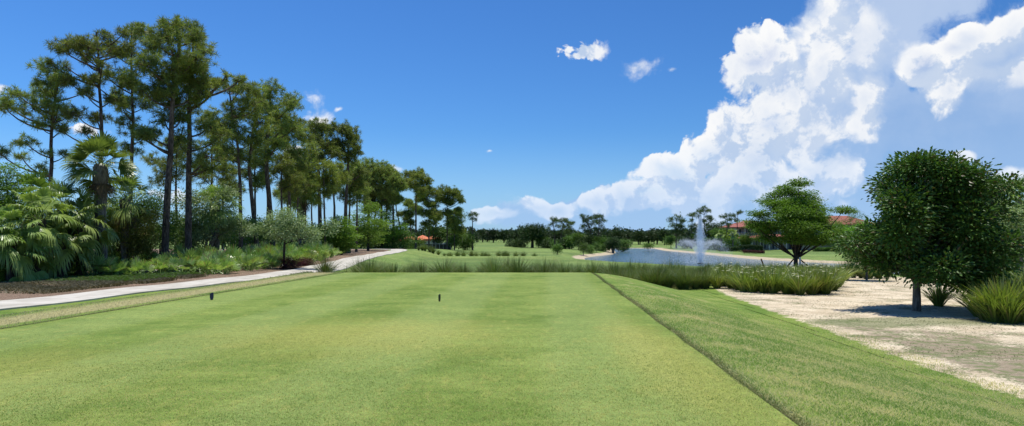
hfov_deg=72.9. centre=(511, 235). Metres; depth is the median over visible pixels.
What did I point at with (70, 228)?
shrub
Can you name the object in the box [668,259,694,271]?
grass bunch
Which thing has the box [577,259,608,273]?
grass bunch
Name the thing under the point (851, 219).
leafy tree
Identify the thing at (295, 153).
pine tree
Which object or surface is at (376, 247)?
shrub
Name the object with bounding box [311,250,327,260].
saw palmetto
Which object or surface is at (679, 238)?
shrub
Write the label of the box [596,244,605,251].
leafy tree
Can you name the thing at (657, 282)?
grass bunch
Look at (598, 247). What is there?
leafy tree
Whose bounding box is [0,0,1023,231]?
sky
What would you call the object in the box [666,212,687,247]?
pine tree
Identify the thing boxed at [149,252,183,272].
saw palmetto
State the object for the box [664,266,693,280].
grass bunch
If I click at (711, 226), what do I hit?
shrub
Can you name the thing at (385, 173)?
pine tree
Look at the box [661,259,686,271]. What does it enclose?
grass bunch
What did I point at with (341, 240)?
leafy tree
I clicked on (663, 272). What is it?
grass bunch
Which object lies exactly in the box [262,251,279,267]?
saw palmetto
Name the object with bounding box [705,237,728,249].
shrub
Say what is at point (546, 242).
shrub
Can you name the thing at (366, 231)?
leafy tree
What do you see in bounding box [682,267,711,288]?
grass bunch
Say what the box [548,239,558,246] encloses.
shrub
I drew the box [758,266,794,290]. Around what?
flowering plant
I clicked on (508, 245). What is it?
shrub
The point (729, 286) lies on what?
flowering plant
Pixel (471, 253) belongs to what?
grass bunch
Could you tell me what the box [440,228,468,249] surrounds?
shrub
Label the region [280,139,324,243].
pine tree
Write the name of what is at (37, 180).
palm tree
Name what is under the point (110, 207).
shrub
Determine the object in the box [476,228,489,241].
leafy tree
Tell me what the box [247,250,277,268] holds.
saw palmetto
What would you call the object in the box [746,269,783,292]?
flowering plant
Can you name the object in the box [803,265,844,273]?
flowering plant
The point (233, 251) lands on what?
saw palmetto
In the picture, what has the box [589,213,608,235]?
pine tree
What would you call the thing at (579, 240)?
shrub
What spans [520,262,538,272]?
grass bunch
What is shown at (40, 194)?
palm tree
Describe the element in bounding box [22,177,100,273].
palm tree
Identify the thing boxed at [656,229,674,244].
leafy tree
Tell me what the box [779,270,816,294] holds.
flowering plant
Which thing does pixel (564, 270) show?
grass bunch
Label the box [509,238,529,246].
shrub
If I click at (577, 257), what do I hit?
ground
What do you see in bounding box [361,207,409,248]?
leafy tree
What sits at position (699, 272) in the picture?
grass bunch
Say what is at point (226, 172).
pine tree
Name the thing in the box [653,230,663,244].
leafy tree
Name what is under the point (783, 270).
flowering plant
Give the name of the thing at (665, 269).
grass bunch
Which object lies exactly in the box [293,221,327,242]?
shrub
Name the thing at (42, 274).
palm tree
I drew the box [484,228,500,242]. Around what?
leafy tree
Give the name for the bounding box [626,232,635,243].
leafy tree
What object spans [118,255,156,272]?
saw palmetto
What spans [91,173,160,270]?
palm tree
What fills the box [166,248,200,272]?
saw palmetto
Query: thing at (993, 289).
flowering plant
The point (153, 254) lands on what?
saw palmetto
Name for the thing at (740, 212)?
pine tree
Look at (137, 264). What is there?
saw palmetto
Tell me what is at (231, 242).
shrub
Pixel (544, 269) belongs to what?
grass bunch
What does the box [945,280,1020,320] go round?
flowering plant
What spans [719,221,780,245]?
apartment building
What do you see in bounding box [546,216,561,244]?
pine tree
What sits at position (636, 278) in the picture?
grass bunch
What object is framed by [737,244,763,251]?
hedge
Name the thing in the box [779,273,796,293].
flowering plant
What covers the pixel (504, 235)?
leafy tree
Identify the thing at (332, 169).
pine tree
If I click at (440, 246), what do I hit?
pool enclosure
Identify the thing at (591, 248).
leafy tree
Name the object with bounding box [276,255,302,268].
shrub
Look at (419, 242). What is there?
shrub
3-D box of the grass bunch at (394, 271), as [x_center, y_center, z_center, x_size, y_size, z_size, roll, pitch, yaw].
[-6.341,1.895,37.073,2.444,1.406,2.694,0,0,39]
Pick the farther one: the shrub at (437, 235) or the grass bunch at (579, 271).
the shrub at (437, 235)
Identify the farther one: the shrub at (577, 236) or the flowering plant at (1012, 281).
the shrub at (577, 236)
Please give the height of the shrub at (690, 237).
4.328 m
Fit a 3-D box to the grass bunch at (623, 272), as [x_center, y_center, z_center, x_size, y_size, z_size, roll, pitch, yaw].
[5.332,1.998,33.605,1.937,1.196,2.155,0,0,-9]
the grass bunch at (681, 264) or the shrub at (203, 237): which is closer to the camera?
the grass bunch at (681, 264)
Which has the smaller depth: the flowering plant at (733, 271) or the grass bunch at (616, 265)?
the flowering plant at (733, 271)
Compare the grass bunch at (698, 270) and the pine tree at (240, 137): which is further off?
the pine tree at (240, 137)
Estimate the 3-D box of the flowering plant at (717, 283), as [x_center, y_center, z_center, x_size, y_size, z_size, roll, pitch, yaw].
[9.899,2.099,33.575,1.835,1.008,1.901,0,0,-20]
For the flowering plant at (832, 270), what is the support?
on the sand
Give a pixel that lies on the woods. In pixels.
(420, 231)
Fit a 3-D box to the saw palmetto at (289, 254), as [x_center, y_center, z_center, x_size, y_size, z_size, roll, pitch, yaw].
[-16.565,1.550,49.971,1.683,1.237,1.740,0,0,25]
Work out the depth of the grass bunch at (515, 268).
36.32 m
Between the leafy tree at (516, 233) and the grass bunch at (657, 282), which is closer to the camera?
the grass bunch at (657, 282)
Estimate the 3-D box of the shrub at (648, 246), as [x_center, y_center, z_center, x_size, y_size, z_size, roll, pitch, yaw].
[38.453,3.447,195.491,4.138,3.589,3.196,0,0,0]
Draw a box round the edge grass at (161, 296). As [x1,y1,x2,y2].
[0,272,346,327]
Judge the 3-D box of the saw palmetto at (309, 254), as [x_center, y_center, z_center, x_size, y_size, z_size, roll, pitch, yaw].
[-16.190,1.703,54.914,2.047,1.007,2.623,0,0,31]
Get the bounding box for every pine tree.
[0,54,89,223]
[43,25,142,162]
[81,20,163,202]
[125,13,212,270]
[139,132,192,252]
[162,32,247,251]
[183,160,247,249]
[194,105,235,241]
[202,76,270,252]
[219,80,275,246]
[233,146,274,212]
[246,145,275,234]
[250,76,305,245]
[269,150,306,244]
[271,186,292,208]
[272,111,318,244]
[278,161,318,246]
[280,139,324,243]
[298,115,345,242]
[308,172,322,226]
[309,158,342,244]
[317,158,353,243]
[329,120,371,252]
[336,167,371,252]
[341,159,374,251]
[348,156,385,227]
[361,186,376,212]
[362,187,389,247]
[364,159,401,247]
[378,169,408,243]
[384,192,394,246]
[395,208,414,232]
[396,176,407,247]
[401,166,434,248]
[402,197,422,233]
[414,185,443,246]
[430,207,439,243]
[433,184,466,249]
[446,206,466,249]
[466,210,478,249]
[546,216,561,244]
[555,217,573,240]
[564,220,576,238]
[579,213,598,234]
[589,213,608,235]
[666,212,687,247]
[687,212,697,247]
[695,205,716,230]
[717,212,733,239]
[729,210,743,237]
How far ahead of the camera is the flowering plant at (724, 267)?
36.89 m
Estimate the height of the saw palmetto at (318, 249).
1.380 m
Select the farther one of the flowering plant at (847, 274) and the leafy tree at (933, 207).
the flowering plant at (847, 274)
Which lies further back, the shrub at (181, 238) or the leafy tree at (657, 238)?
the leafy tree at (657, 238)
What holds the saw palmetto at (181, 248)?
on the ground at (577, 257)
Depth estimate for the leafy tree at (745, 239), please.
181.39 m
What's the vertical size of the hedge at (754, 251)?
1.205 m
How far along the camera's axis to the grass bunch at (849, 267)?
39.76 m
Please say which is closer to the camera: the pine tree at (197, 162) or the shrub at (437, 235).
the pine tree at (197, 162)
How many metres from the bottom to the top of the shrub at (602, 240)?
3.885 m
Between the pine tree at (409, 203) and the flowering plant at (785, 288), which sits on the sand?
the flowering plant at (785, 288)
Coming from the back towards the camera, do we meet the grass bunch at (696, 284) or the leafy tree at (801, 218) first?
the leafy tree at (801, 218)
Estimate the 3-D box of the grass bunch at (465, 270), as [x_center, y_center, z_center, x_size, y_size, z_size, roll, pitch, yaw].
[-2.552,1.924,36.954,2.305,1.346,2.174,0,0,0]
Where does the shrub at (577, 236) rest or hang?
on the ground at (577, 257)
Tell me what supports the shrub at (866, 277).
on the sand
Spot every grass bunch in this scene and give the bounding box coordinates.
[305,252,346,272]
[334,264,356,272]
[347,257,364,272]
[350,252,394,272]
[376,261,409,272]
[400,260,432,272]
[402,260,439,272]
[422,255,462,272]
[450,260,479,272]
[467,249,476,255]
[469,257,495,272]
[474,251,513,272]
[493,254,510,272]
[498,253,537,272]
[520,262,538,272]
[525,256,560,272]
[545,258,572,272]
[546,258,580,272]
[570,262,594,272]
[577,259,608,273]
[593,260,631,273]
[602,265,630,275]
[603,262,626,274]
[607,266,637,277]
[611,259,645,270]
[614,269,640,279]
[620,266,639,277]
[631,263,653,275]
[632,270,659,281]
[636,270,665,283]
[637,261,659,268]
[637,265,675,285]
[642,264,678,285]
[651,263,678,273]
[657,268,679,287]
[658,257,688,268]
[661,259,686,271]
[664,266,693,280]
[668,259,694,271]
[669,270,695,289]
[671,265,703,288]
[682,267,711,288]
[686,264,715,274]
[687,266,712,277]
[694,269,727,288]
[829,260,859,280]
[836,258,860,277]
[853,264,872,278]
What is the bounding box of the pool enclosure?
[425,243,451,249]
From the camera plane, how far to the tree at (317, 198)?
77.83 m
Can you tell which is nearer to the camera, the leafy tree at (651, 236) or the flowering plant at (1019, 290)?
the flowering plant at (1019, 290)
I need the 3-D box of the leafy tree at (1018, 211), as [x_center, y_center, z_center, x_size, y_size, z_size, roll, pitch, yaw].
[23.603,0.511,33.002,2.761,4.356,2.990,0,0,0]
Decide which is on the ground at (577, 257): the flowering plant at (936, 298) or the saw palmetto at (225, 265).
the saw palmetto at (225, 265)
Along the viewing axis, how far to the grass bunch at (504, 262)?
38.96 m
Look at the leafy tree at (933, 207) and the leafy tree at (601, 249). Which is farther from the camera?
the leafy tree at (601, 249)
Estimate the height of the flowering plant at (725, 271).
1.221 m
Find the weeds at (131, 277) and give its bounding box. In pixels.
[0,271,209,281]
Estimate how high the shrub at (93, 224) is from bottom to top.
4.182 m
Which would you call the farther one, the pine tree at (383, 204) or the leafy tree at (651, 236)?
the leafy tree at (651, 236)
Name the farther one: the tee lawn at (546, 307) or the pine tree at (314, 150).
the pine tree at (314, 150)
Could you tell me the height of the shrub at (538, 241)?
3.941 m
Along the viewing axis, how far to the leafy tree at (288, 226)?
44.85 m
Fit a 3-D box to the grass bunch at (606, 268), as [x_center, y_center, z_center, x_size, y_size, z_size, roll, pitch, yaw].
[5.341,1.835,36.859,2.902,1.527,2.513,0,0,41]
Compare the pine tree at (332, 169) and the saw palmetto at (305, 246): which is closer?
the saw palmetto at (305, 246)
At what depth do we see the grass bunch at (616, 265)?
36.24 m
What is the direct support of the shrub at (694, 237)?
on the ground at (577, 257)
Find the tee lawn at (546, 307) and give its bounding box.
[0,273,797,425]
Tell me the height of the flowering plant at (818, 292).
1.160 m
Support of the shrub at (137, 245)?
on the ground at (577, 257)
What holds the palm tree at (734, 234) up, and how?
on the ground at (577, 257)
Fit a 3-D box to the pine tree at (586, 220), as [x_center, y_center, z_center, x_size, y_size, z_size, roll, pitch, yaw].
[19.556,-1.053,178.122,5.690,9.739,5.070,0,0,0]
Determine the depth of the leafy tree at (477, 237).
284.80 m
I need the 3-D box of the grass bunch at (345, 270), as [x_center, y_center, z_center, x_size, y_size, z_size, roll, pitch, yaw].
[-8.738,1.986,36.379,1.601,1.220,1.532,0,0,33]
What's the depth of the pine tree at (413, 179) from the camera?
135.63 m
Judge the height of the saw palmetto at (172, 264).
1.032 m
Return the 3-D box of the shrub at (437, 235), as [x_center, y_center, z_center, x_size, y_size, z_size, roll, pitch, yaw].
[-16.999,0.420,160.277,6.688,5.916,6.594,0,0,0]
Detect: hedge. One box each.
[716,246,739,251]
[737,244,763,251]
[742,250,764,253]
[812,247,842,251]
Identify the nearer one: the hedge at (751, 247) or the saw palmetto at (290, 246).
the saw palmetto at (290, 246)
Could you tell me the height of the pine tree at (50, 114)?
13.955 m
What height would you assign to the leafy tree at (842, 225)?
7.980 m
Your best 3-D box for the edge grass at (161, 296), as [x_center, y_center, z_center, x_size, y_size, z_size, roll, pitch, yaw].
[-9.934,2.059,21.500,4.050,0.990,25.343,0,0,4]
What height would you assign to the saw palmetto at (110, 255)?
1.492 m
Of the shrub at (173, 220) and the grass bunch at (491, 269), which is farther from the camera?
the shrub at (173, 220)
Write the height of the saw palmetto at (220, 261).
1.357 m
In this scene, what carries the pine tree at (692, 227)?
on the ground at (577, 257)
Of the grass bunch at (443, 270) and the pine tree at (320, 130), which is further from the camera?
the pine tree at (320, 130)
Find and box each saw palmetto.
[65,256,85,275]
[81,253,117,274]
[88,256,112,273]
[89,257,127,274]
[93,248,120,267]
[111,264,132,273]
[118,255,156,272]
[126,258,156,274]
[139,251,159,261]
[147,251,176,272]
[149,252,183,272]
[165,256,196,272]
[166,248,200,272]
[171,256,199,272]
[172,242,200,255]
[184,248,214,272]
[191,255,224,274]
[200,250,226,272]
[202,245,223,253]
[202,252,238,271]
[205,256,236,273]
[208,254,240,273]
[220,244,244,269]
[226,256,245,270]
[234,253,263,270]
[240,254,268,269]
[243,248,264,265]
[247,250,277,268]
[252,244,276,264]
[253,247,264,254]
[258,242,275,248]
[259,254,280,268]
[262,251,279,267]
[280,241,296,252]
[281,250,294,257]
[290,250,303,264]
[296,241,313,252]
[301,252,321,261]
[303,245,328,260]
[303,249,318,260]
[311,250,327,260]
[313,242,330,250]
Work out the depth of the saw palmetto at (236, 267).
39.72 m
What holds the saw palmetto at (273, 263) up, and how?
on the ground at (577, 257)
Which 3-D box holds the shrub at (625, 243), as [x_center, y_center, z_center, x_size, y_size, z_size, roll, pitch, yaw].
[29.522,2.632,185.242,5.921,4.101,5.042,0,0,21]
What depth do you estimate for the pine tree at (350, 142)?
85.95 m
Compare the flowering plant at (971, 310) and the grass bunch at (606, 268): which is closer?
the flowering plant at (971, 310)
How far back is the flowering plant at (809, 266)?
36.98 m
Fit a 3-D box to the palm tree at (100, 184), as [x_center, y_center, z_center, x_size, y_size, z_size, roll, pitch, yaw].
[-21.920,-1.673,36.890,3.837,8.009,3.798,0,0,0]
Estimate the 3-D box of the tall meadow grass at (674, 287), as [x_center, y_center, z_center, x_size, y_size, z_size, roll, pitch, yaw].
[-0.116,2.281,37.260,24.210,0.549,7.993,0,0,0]
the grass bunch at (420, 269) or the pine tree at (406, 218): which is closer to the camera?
the grass bunch at (420, 269)
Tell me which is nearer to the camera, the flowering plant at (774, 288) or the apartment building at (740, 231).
the flowering plant at (774, 288)
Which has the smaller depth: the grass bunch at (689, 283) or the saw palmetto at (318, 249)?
the grass bunch at (689, 283)
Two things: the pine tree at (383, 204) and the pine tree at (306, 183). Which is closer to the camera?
the pine tree at (306, 183)
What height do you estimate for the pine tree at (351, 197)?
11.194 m
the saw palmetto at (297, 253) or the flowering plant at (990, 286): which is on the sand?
the flowering plant at (990, 286)
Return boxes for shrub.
[0,222,22,273]
[28,212,93,240]
[78,209,117,270]
[106,197,138,250]
[107,205,164,272]
[114,187,180,225]
[137,206,194,253]
[154,211,213,252]
[171,181,253,249]
[211,212,265,249]
[228,216,273,247]
[259,224,281,246]
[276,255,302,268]
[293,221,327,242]
[298,256,318,265]
[341,228,365,248]
[358,235,395,248]
[380,229,419,248]
[404,237,425,248]
[427,225,449,243]
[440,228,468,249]
[456,231,476,249]
[505,238,515,246]
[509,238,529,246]
[534,235,550,247]
[539,238,555,247]
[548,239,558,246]
[555,237,572,248]
[562,235,575,248]
[569,231,587,245]
[573,236,592,249]
[580,234,605,249]
[595,237,609,251]
[617,238,633,251]
[642,243,654,248]
[662,234,677,244]
[675,235,689,248]
[683,236,695,247]
[691,231,697,244]
[698,229,712,239]
[704,222,724,236]
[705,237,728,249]
[709,227,730,238]
[722,237,740,246]
[838,234,876,280]
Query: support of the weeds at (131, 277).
on the ground at (577, 257)
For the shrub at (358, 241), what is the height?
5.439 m
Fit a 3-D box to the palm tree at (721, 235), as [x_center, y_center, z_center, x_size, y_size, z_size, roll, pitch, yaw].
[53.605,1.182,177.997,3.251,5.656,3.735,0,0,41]
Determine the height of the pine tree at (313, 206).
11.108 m
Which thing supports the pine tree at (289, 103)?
on the ground at (577, 257)
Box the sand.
[704,276,1023,410]
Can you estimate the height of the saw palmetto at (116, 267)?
1.123 m
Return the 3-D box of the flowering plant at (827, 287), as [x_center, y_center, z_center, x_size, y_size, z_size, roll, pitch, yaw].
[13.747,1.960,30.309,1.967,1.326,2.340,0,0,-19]
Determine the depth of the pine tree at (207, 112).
61.94 m
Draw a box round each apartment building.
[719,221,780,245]
[738,234,791,249]
[815,216,870,234]
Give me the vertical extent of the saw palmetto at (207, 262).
1.127 m
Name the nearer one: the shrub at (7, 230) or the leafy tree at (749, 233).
the shrub at (7, 230)
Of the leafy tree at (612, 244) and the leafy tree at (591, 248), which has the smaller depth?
the leafy tree at (591, 248)
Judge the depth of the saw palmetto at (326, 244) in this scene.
63.71 m
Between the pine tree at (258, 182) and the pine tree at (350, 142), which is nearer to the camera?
the pine tree at (258, 182)
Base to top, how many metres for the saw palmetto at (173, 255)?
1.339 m
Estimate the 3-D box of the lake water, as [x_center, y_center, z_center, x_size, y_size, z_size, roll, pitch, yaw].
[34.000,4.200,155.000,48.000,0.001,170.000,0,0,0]
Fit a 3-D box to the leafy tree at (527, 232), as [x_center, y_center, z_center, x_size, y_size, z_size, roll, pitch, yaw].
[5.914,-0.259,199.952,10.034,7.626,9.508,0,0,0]
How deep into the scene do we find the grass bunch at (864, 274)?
41.89 m
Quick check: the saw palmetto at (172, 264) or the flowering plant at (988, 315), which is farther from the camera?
the saw palmetto at (172, 264)
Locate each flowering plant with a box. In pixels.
[704,270,728,288]
[706,263,736,285]
[709,262,736,272]
[711,264,735,285]
[718,269,740,288]
[720,269,753,289]
[724,264,759,276]
[726,268,761,291]
[734,273,766,292]
[737,263,776,291]
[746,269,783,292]
[749,266,791,293]
[757,259,790,270]
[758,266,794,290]
[769,267,792,278]
[770,272,811,293]
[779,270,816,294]
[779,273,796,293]
[780,264,827,283]
[782,265,813,278]
[786,263,819,274]
[790,270,833,294]
[799,262,817,270]
[802,272,840,293]
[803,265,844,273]
[803,267,850,293]
[815,262,848,275]
[816,263,857,286]
[828,269,856,290]
[912,284,961,306]
[940,287,982,316]
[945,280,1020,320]
[953,282,1023,322]
[955,274,1018,293]
[959,275,1023,307]
[963,283,1023,323]
[977,274,1023,322]
[979,274,1023,292]
[985,268,1023,293]
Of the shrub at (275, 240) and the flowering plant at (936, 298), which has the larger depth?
the shrub at (275, 240)
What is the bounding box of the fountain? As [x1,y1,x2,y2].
[662,216,737,264]
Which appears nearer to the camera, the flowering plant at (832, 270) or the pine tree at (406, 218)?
the flowering plant at (832, 270)
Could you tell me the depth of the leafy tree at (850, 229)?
95.42 m
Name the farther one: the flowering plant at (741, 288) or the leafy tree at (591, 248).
the leafy tree at (591, 248)
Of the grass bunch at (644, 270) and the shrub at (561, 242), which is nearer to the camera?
the grass bunch at (644, 270)
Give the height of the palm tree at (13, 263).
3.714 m
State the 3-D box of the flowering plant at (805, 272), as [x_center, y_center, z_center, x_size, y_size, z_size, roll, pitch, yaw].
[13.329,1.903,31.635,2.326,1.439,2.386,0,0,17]
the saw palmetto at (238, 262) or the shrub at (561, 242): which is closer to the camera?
the saw palmetto at (238, 262)
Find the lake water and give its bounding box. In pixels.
[585,248,894,273]
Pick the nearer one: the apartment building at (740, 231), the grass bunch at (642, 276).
the grass bunch at (642, 276)
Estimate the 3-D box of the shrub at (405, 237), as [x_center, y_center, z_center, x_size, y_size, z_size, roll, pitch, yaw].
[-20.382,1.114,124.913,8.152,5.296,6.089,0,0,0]
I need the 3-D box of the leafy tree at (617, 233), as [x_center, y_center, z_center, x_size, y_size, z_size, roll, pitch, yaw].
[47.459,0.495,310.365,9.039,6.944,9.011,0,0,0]
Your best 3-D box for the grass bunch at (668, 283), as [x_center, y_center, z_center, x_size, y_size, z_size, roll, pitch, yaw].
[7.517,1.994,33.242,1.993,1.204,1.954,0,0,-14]
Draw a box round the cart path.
[0,249,406,310]
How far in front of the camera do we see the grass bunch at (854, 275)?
43.84 m
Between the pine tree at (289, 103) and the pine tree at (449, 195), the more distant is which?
the pine tree at (449, 195)
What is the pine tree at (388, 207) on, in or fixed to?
on the ground at (577, 257)
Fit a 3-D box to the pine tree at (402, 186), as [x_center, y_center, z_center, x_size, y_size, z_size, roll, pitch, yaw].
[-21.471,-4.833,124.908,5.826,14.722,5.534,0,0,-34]
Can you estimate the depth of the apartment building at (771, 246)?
186.55 m
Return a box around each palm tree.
[0,170,61,227]
[0,187,83,272]
[0,206,50,281]
[0,226,56,281]
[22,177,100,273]
[24,210,96,277]
[47,193,119,274]
[59,129,141,273]
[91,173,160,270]
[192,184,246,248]
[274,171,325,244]
[714,230,727,248]
[726,228,739,246]
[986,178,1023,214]
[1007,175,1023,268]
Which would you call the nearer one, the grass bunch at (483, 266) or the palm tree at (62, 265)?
the palm tree at (62, 265)
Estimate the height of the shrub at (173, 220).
4.304 m
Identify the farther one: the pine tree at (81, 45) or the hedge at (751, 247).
the hedge at (751, 247)
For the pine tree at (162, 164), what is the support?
on the ground at (577, 257)
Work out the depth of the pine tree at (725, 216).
185.89 m
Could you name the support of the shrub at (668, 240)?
on the ground at (577, 257)
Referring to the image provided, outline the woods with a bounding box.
[2,221,784,240]
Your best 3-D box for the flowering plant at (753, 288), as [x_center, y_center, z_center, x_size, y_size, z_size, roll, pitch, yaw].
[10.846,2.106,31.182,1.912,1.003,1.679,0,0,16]
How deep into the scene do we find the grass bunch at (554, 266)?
38.00 m
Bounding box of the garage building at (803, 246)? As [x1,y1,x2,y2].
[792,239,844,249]
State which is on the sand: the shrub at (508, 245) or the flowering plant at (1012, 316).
the flowering plant at (1012, 316)
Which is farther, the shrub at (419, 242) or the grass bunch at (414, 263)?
the shrub at (419, 242)
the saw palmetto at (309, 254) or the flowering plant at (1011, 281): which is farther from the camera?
the saw palmetto at (309, 254)
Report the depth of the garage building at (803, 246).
177.00 m
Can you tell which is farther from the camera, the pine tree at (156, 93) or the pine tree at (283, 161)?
the pine tree at (283, 161)
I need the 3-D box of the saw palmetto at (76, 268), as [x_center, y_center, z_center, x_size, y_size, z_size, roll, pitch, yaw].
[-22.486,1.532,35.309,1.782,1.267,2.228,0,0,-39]
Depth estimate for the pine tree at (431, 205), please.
139.06 m
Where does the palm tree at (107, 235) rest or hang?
on the ground at (577, 257)
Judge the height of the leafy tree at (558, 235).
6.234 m
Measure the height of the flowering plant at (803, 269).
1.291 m
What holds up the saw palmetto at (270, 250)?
on the ground at (577, 257)
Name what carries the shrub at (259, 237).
on the ground at (577, 257)
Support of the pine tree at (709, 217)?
on the ground at (577, 257)
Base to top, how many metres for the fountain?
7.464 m
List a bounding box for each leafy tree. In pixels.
[0,162,45,226]
[248,204,342,258]
[316,215,364,254]
[343,200,394,250]
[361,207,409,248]
[466,230,482,242]
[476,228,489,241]
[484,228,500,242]
[494,229,514,242]
[510,229,520,239]
[515,223,548,247]
[548,231,567,239]
[550,243,563,254]
[578,240,588,255]
[584,245,595,253]
[592,241,600,249]
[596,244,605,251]
[602,235,620,252]
[609,230,626,239]
[614,229,627,240]
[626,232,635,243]
[628,230,647,244]
[641,230,656,243]
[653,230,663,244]
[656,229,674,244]
[736,176,859,267]
[739,233,753,249]
[741,216,772,244]
[827,219,848,245]
[829,146,1023,310]
[829,209,868,230]
[843,220,874,242]
[988,201,1023,271]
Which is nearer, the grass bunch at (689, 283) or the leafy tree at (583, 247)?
the grass bunch at (689, 283)
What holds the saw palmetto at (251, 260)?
on the ground at (577, 257)
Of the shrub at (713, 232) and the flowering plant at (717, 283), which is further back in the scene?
the shrub at (713, 232)
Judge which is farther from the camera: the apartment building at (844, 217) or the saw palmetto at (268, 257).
the apartment building at (844, 217)
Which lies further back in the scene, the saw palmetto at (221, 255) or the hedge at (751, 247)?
the hedge at (751, 247)
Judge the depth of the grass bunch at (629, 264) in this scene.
38.62 m
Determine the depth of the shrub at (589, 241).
171.36 m
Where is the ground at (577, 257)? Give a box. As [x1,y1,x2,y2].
[0,239,1023,425]
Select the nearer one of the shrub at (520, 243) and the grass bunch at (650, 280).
the grass bunch at (650, 280)
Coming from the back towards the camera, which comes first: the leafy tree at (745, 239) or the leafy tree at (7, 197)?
the leafy tree at (745, 239)
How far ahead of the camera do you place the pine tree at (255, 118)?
57.35 m
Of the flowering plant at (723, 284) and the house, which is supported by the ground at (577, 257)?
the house
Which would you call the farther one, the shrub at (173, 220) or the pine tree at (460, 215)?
the pine tree at (460, 215)
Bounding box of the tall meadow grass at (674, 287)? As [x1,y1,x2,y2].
[275,271,708,288]
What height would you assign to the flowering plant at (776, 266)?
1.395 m
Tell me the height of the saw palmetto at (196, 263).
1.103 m
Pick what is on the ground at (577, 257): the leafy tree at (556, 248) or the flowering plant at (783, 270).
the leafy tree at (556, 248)
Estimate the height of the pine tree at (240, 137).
14.998 m
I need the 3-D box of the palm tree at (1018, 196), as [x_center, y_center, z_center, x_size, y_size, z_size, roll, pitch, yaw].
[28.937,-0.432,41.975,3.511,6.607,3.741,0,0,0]
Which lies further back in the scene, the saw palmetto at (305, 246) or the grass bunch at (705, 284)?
the saw palmetto at (305, 246)
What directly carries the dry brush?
on the ground at (577, 257)
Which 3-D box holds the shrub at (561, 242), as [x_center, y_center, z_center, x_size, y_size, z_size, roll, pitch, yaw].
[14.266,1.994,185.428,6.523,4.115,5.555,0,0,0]
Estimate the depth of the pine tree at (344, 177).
79.92 m
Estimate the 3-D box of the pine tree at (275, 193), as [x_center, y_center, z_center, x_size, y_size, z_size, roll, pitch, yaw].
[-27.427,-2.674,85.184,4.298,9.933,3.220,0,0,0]
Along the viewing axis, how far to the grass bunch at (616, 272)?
33.91 m
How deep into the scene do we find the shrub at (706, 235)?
199.66 m
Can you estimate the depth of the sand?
19.20 m
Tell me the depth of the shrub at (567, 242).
183.55 m
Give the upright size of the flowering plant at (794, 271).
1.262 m
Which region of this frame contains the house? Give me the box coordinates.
[400,235,443,248]
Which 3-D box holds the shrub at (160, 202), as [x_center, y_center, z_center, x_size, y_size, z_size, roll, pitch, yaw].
[-27.613,-0.756,52.173,4.774,6.083,4.215,0,0,0]
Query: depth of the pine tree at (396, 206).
129.81 m
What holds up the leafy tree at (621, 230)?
on the ground at (577, 257)
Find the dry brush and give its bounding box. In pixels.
[0,273,208,293]
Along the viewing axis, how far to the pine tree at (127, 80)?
49.90 m
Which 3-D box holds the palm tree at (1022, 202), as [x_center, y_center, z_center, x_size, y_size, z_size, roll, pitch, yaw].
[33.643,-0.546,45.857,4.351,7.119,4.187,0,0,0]
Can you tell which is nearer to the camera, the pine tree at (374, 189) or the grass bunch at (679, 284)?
the grass bunch at (679, 284)
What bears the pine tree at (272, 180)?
on the ground at (577, 257)
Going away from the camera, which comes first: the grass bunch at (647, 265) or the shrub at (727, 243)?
the grass bunch at (647, 265)
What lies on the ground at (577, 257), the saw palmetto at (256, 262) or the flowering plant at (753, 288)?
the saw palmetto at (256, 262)
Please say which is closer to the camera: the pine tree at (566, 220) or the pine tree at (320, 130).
the pine tree at (320, 130)
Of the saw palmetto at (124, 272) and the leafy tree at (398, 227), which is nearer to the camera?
the saw palmetto at (124, 272)
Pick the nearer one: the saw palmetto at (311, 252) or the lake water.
the saw palmetto at (311, 252)
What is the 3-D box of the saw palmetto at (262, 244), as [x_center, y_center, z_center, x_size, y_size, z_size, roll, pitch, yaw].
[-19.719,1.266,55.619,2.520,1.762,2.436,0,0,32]
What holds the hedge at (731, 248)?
on the ground at (577, 257)
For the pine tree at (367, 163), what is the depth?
123.82 m
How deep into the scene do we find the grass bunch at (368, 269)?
36.67 m
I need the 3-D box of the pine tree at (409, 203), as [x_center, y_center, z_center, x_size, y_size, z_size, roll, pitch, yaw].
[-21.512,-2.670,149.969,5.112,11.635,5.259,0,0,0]
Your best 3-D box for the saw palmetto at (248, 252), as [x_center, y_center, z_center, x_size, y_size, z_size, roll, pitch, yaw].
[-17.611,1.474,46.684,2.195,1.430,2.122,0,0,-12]
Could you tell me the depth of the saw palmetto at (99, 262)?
35.76 m
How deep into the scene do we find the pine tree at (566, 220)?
187.70 m
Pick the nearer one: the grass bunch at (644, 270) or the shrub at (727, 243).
the grass bunch at (644, 270)
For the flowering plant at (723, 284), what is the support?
on the sand
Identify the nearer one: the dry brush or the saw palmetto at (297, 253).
the dry brush
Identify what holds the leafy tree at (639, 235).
on the ground at (577, 257)
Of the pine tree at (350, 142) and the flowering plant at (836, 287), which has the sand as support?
the flowering plant at (836, 287)
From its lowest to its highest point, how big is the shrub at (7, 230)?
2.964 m
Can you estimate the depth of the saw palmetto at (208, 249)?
46.36 m

